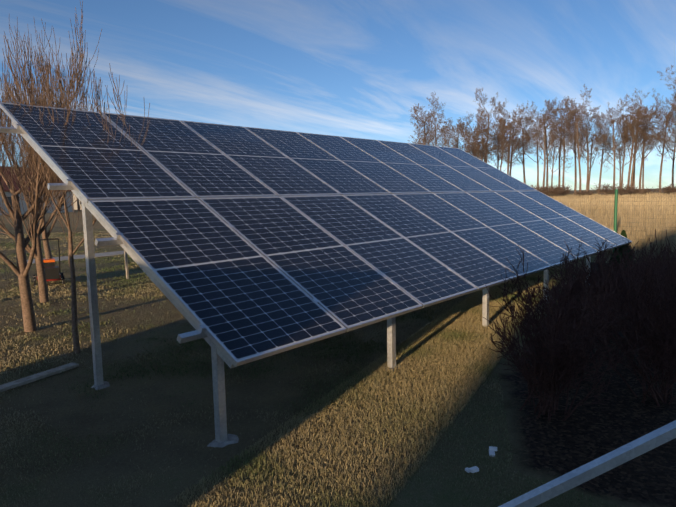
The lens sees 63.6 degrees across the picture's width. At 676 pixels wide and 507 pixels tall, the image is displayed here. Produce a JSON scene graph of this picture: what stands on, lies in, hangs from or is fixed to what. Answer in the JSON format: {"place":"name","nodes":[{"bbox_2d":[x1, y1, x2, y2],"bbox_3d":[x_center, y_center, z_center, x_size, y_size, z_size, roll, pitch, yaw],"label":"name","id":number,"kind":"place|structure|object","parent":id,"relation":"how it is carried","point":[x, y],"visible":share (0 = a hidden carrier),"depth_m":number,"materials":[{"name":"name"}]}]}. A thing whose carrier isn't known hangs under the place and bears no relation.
{"place":"outdoors","nodes":[
{"label":"outdoors","id":0,"kind":"place"},
{"bbox_2d":[0,191,73,214],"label":"house walls","id":1,"kind":"structure","parent":0,"point":[8,194],"depth_m":72.56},
{"bbox_2d":[6,197,63,206],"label":"house windows","id":2,"kind":"structure","parent":1,"relation":"in","point":[10,200],"depth_m":67.90,"materials":[{"name":"glass"}]},
{"bbox_2d":[0,166,70,191],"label":"house roof","id":3,"kind":"structure","parent":1,"relation":"on","point":[7,188],"depth_m":69.76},
{"bbox_2d":[27,251,123,263],"bbox_3d":[-7.035,0.020,16.645,1.000,0.020,4.600,4,8,41],"label":"horizontal rail","id":4,"kind":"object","parent":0,"point":[96,255],"depth_m":16.16,"materials":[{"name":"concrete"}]},
{"bbox_2d":[73,193,81,209],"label":"house walls","id":5,"kind":"structure","parent":0,"point":[75,203],"depth_m":94.57,"materials":[{"name":"white paint"}]},
{"bbox_2d":[0,188,675,506],"bbox_3d":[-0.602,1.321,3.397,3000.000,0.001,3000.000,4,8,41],"label":"ground","id":6,"kind":"structure","parent":0,"point":[542,447],"depth_m":4.02,"materials":[{"name":"plant"}]},
{"bbox_2d":[0,363,78,391],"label":"plank","id":7,"kind":"object","parent":6,"relation":"on","point":[34,377],"visible":0.89,"depth_m":5.10,"materials":[{"name":"grey wood"}]},
{"bbox_2d":[33,273,64,286],"bbox_3d":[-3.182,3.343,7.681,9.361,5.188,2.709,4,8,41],"label":"wheels","id":8,"kind":"object","parent":6,"relation":"on","point":[62,279],"visible":0.98,"depth_m":10.78,"materials":[{"name":"black rubber"}]},
{"bbox_2d":[37,273,60,281],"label":"mower deck","id":9,"kind":"structure","parent":8,"relation":"on","point":[52,279],"depth_m":10.73,"materials":[{"name":"metal"}]},
{"bbox_2d":[35,238,60,275],"bbox_3d":[-5.540,0.076,10.404,0.622,0.750,0.422,10,13,61],"label":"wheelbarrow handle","id":10,"kind":"object","parent":9,"relation":"attached to","point":[58,252],"visible":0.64,"depth_m":10.39,"materials":[{"name":"black metal"}]},
{"bbox_2d":[44,262,59,279],"bbox_3d":[-5.716,0.325,10.764,0.690,0.290,0.360,10,13,61],"label":"mower engine","id":11,"kind":"object","parent":9,"relation":"on","point":[51,270],"visible":0.57,"depth_m":10.52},
{"bbox_2d":[43,258,54,262],"bbox_3d":[-5.829,0.142,10.942,0.260,0.050,0.260,10,13,61],"label":"engine cover","id":12,"kind":"object","parent":11,"relation":"on","point":[48,260],"visible":0.64,"depth_m":10.87,"materials":[{"name":"orange plastic"}]},
{"bbox_2d":[0,1,149,353],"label":"orchard trees","id":13,"kind":"object","parent":6,"relation":"on","point":[43,175],"visible":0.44,"depth_m":6.91,"materials":[{"name":"brown plant"}]},
{"bbox_2d":[124,250,128,278],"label":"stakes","id":14,"kind":"object","parent":6,"relation":"on","point":[126,263],"visible":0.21,"depth_m":11.39,"materials":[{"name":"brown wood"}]},
{"bbox_2d":[12,121,590,442],"bbox_3d":[0.618,-0.385,7.571,3.533,2.643,7.987,4,8,41],"label":"support frame","id":15,"kind":"object","parent":6,"relation":"on","point":[219,358],"visible":0.27,"depth_m":4.74,"materials":[{"name":"silver metal"}]},
{"bbox_2d":[0,124,614,343],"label":"mounting rails","id":16,"kind":"object","parent":15,"relation":"on","point":[199,333],"visible":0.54,"depth_m":4.17,"materials":[{"name":"silver metal"}]},
{"bbox_2d":[0,102,631,366],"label":"solar panel frames","id":17,"kind":"structure","parent":16,"relation":"on","point":[193,316],"depth_m":5.26,"materials":[{"name":"silver metal"}]},
{"bbox_2d":[1,103,630,360],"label":"solar panels","id":18,"kind":"object","parent":17,"relation":"in","point":[239,296],"visible":0.96,"depth_m":5.66,"materials":[{"name":"blue glass"}]},
{"bbox_2d":[91,283,589,447],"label":"post base plates","id":19,"kind":"object","parent":6,"relation":"on","point":[232,438],"visible":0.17,"depth_m":3.74,"materials":[{"name":"grey concrete"}]},
{"bbox_2d":[170,268,567,506],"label":"lawn blades","id":20,"kind":"object","parent":6,"relation":"on","point":[437,334],"visible":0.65,"depth_m":4.27,"materials":[{"name":"beige plant"}]},
{"bbox_2d":[410,129,437,145],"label":"tree","id":21,"kind":"object","parent":6,"relation":"on","point":[420,138],"visible":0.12,"depth_m":105.43,"materials":[{"name":"brown plant"}]},
{"bbox_2d":[409,95,440,144],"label":"tree","id":22,"kind":"object","parent":6,"relation":"on","point":[424,132],"visible":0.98,"depth_m":69.74,"materials":[{"name":"brown plant"}]},
{"bbox_2d":[418,93,458,146],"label":"tree","id":23,"kind":"object","parent":6,"relation":"on","point":[441,122],"visible":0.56,"depth_m":105.11,"materials":[{"name":"brown plant"}]},
{"bbox_2d":[434,118,457,147],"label":"tree","id":24,"kind":"object","parent":6,"relation":"on","point":[443,135],"visible":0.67,"depth_m":89.63,"materials":[{"name":"brown plant"}]},
{"bbox_2d":[442,116,471,152],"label":"tree","id":25,"kind":"object","parent":6,"relation":"on","point":[456,140],"visible":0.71,"depth_m":104.10,"materials":[{"name":"brown plant"}]},
{"bbox_2d":[453,117,485,154],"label":"tree","id":26,"kind":"object","parent":6,"relation":"on","point":[461,133],"visible":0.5,"depth_m":93.47,"materials":[{"name":"brown plant"}]},
{"bbox_2d":[461,124,489,161],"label":"tree","id":27,"kind":"object","parent":6,"relation":"on","point":[472,147],"visible":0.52,"depth_m":90.00,"materials":[{"name":"brown plant"}]},
{"bbox_2d":[459,116,492,155],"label":"tree","id":28,"kind":"object","parent":6,"relation":"on","point":[471,134],"visible":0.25,"depth_m":104.48,"materials":[{"name":"brown plant"}]},
{"bbox_2d":[465,111,493,161],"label":"tree","id":29,"kind":"object","parent":6,"relation":"on","point":[479,149],"visible":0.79,"depth_m":89.22,"materials":[{"name":"brown plant"}]},
{"bbox_2d":[465,446,496,472],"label":"stones","id":30,"kind":"object","parent":6,"relation":"on","point":[492,450],"visible":0.98,"depth_m":3.26,"materials":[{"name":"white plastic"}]},
{"bbox_2d":[456,87,510,159],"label":"tree","id":31,"kind":"object","parent":6,"relation":"on","point":[493,100],"visible":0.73,"depth_m":104.92,"materials":[{"name":"brown plant"}]},
{"bbox_2d":[469,121,498,163],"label":"tree","id":32,"kind":"object","parent":6,"relation":"on","point":[489,137],"visible":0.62,"depth_m":90.75,"materials":[{"name":"brown plant"}]},
{"bbox_2d":[485,114,512,168],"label":"tree","id":33,"kind":"object","parent":6,"relation":"on","point":[497,166],"visible":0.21,"depth_m":105.27,"materials":[{"name":"brown plant"}]},
{"bbox_2d":[487,131,519,171],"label":"tree","id":34,"kind":"object","parent":6,"relation":"on","point":[502,157],"visible":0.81,"depth_m":94.40,"materials":[{"name":"brown plant"}]},
{"bbox_2d":[492,104,524,174],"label":"tree","id":35,"kind":"object","parent":6,"relation":"on","point":[504,130],"visible":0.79,"depth_m":94.24,"materials":[{"name":"brown plant"}]},
{"bbox_2d":[489,102,532,161],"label":"tree","id":36,"kind":"object","parent":6,"relation":"on","point":[526,133],"visible":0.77,"depth_m":95.64,"materials":[{"name":"brown plant"}]},
{"bbox_2d":[494,104,541,175],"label":"tree","id":37,"kind":"object","parent":6,"relation":"on","point":[523,121],"visible":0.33,"depth_m":105.64,"materials":[{"name":"brown plant"}]},
{"bbox_2d":[507,110,536,183],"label":"tree","id":38,"kind":"object","parent":6,"relation":"on","point":[518,151],"visible":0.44,"depth_m":106.42,"materials":[{"name":"brown plant"}]},
{"bbox_2d":[513,109,547,187],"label":"tree","id":39,"kind":"object","parent":6,"relation":"on","point":[538,116],"visible":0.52,"depth_m":107.16,"materials":[{"name":"brown plant"}]},
{"bbox_2d":[528,185,551,193],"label":"scrub","id":40,"kind":"object","parent":6,"relation":"on","point":[538,189],"visible":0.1,"depth_m":86.22,"materials":[{"name":"brown plant"}]},
{"bbox_2d":[523,108,563,187],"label":"tree","id":41,"kind":"object","parent":6,"relation":"on","point":[542,118],"visible":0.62,"depth_m":94.16,"materials":[{"name":"brown plant"}]},
{"bbox_2d":[526,99,566,186],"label":"tree","id":42,"kind":"object","parent":6,"relation":"on","point":[550,108],"visible":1,"depth_m":92.24,"materials":[{"name":"brown plant"}]},
{"bbox_2d":[541,186,566,197],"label":"scrub","id":43,"kind":"object","parent":6,"relation":"on","point":[557,191],"visible":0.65,"depth_m":86.80,"materials":[{"name":"brown plant"}]},
{"bbox_2d":[541,183,570,195],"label":"scrub","id":44,"kind":"object","parent":6,"relation":"on","point":[566,192],"visible":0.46,"depth_m":88.83,"materials":[{"name":"brown plant"}]},
{"bbox_2d":[542,131,574,185],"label":"tree","id":45,"kind":"object","parent":6,"relation":"on","point":[553,156],"visible":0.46,"depth_m":94.86,"materials":[{"name":"brown plant"}]},
{"bbox_2d":[543,98,575,185],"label":"tree","id":46,"kind":"object","parent":6,"relation":"on","point":[563,112],"visible":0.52,"depth_m":107.00,"materials":[{"name":"brown plant"}]},
{"bbox_2d":[543,99,583,194],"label":"tree","id":47,"kind":"object","parent":6,"relation":"on","point":[569,122],"visible":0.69,"depth_m":93.02,"materials":[{"name":"brown plant"}]},
{"bbox_2d":[559,84,591,193],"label":"tree","id":48,"kind":"object","parent":6,"relation":"on","point":[575,184],"visible":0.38,"depth_m":107.59,"materials":[{"name":"brown plant"}]},
{"bbox_2d":[563,89,592,191],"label":"tree","id":49,"kind":"object","parent":6,"relation":"on","point":[584,133],"visible":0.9,"depth_m":91.76,"materials":[{"name":"brown plant"}]},
{"bbox_2d":[483,229,675,420],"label":"bushes","id":50,"kind":"object","parent":6,"relation":"on","point":[648,294],"visible":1,"depth_m":4.15,"materials":[{"name":"brown plant"}]},
{"bbox_2d":[574,189,593,196],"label":"scrub","id":51,"kind":"object","parent":6,"relation":"on","point":[586,193],"visible":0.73,"depth_m":90.55,"materials":[{"name":"brown plant"}]},
{"bbox_2d":[498,420,675,506],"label":"spare rail","id":52,"kind":"object","parent":6,"relation":"on","point":[599,466],"depth_m":2.42,"materials":[{"name":"metal"}]},
{"bbox_2d":[566,106,611,191],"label":"tree","id":53,"kind":"object","parent":6,"relation":"on","point":[598,131],"visible":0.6,"depth_m":95.60,"materials":[{"name":"brown plant"}]},
{"bbox_2d":[573,124,606,189],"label":"tree","id":54,"kind":"object","parent":6,"relation":"on","point":[595,150],"visible":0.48,"depth_m":107.33,"materials":[{"name":"brown plant"}]},
{"bbox_2d":[591,113,622,191],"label":"tree","id":55,"kind":"object","parent":6,"relation":"on","point":[604,142],"visible":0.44,"depth_m":106.23,"materials":[{"name":"brown plant"}]},
{"bbox_2d":[602,130,626,187],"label":"tree","id":56,"kind":"object","parent":6,"relation":"on","point":[608,160],"visible":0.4,"depth_m":108.29,"materials":[{"name":"brown plant"}]},
{"bbox_2d":[593,101,636,186],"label":"tree","id":57,"kind":"object","parent":6,"relation":"on","point":[613,129],"visible":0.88,"depth_m":92.23,"materials":[{"name":"brown plant"}]},
{"bbox_2d":[613,189,617,256],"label":"fence posts","id":58,"kind":"object","parent":6,"relation":"on","point":[615,210],"visible":0.17,"depth_m":13.30,"materials":[{"name":"green metal"}]},
{"bbox_2d":[545,192,675,257],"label":"fence","id":59,"kind":"object","parent":58,"relation":"attached to","point":[648,218],"visible":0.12,"depth_m":13.01,"materials":[{"name":"grey metal"}]},
{"bbox_2d":[591,183,644,195],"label":"scrub","id":60,"kind":"object","parent":6,"relation":"on","point":[611,188],"visible":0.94,"depth_m":88.07,"materials":[{"name":"brown plant"}]},
{"bbox_2d":[608,230,635,266],"bbox_3d":[5.983,-0.100,11.469,0.542,0.809,0.538,4,8,41],"label":"thuja","id":61,"kind":"object","parent":6,"relation":"on","point":[621,249],"visible":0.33,"depth_m":11.39,"materials":[{"name":"green plant"}]},
{"bbox_2d":[612,117,648,192],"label":"tree","id":62,"kind":"object","parent":6,"relation":"on","point":[625,147],"visible":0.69,"depth_m":92.61,"materials":[{"name":"brown plant"}]},
{"bbox_2d":[608,88,656,187],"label":"tree","id":63,"kind":"object","parent":6,"relation":"on","point":[642,135],"visible":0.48,"depth_m":94.00,"materials":[{"name":"brown plant"}]},
{"bbox_2d":[616,94,654,186],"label":"tree","id":64,"kind":"object","parent":6,"relation":"on","point":[636,129],"visible":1,"depth_m":89.84,"materials":[{"name":"brown plant"}]},
{"bbox_2d":[622,104,657,188],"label":"tree","id":65,"kind":"object","parent":6,"relation":"on","point":[636,146],"visible":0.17,"depth_m":107.80,"materials":[{"name":"brown plant"}]},
{"bbox_2d":[629,187,657,194],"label":"scrub","id":66,"kind":"object","parent":6,"relation":"on","point":[639,190],"visible":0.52,"depth_m":90.42,"materials":[{"name":"brown plant"}]},
{"bbox_2d":[628,107,660,192],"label":"tree","id":67,"kind":"object","parent":6,"relation":"on","point":[652,122],"visible":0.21,"depth_m":107.26,"materials":[{"name":"brown plant"}]},
{"bbox_2d":[632,101,663,188],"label":"tree","id":68,"kind":"object","parent":6,"relation":"on","point":[651,137],"visible":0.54,"depth_m":97.44,"materials":[{"name":"brown plant"}]},
{"bbox_2d":[648,89,675,191],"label":"tree","id":69,"kind":"object","parent":6,"relation":"on","point":[665,128],"visible":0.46,"depth_m":108.42,"materials":[{"name":"brown plant"}]},
{"bbox_2d":[654,65,675,148],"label":"tree","id":70,"kind":"object","parent":6,"relation":"on","point":[669,85],"visible":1,"depth_m":91.08,"materials":[{"name":"brown plant"}]},
{"bbox_2d":[654,184,675,194],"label":"scrub","id":71,"kind":"object","parent":6,"relation":"on","point":[667,188],"visible":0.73,"depth_m":90.23,"materials":[{"name":"brown plant"}]},
{"bbox_2d":[656,91,675,144],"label":"tree","id":72,"kind":"object","parent":6,"relation":"on","point":[669,113],"visible":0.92,"depth_m":93.53,"materials":[{"name":"brown plant"}]},
{"bbox_2d":[656,108,675,160],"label":"tree","id":73,"kind":"object","parent":6,"relation":"on","point":[665,143],"visible":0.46,"depth_m":109.87,"materials":[{"name":"brown plant"}]},
{"bbox_2d":[657,109,675,186],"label":"tree","id":74,"kind":"object","parent":6,"relation":"on","point":[668,145],"visible":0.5,"depth_m":108.03,"materials":[{"name":"brown plant"}]},
{"bbox_2d":[0,0,675,189],"label":"sky","id":75,"kind":"structure","parent":0,"point":[344,68],"materials":[{"name":"blue"}]},
{"bbox_2d":[547,191,675,257],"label":"field","id":76,"kind":"structure","parent":0,"point":[578,203],"depth_m":22.99,"materials":[{"name":"beige plant"}]}
]}

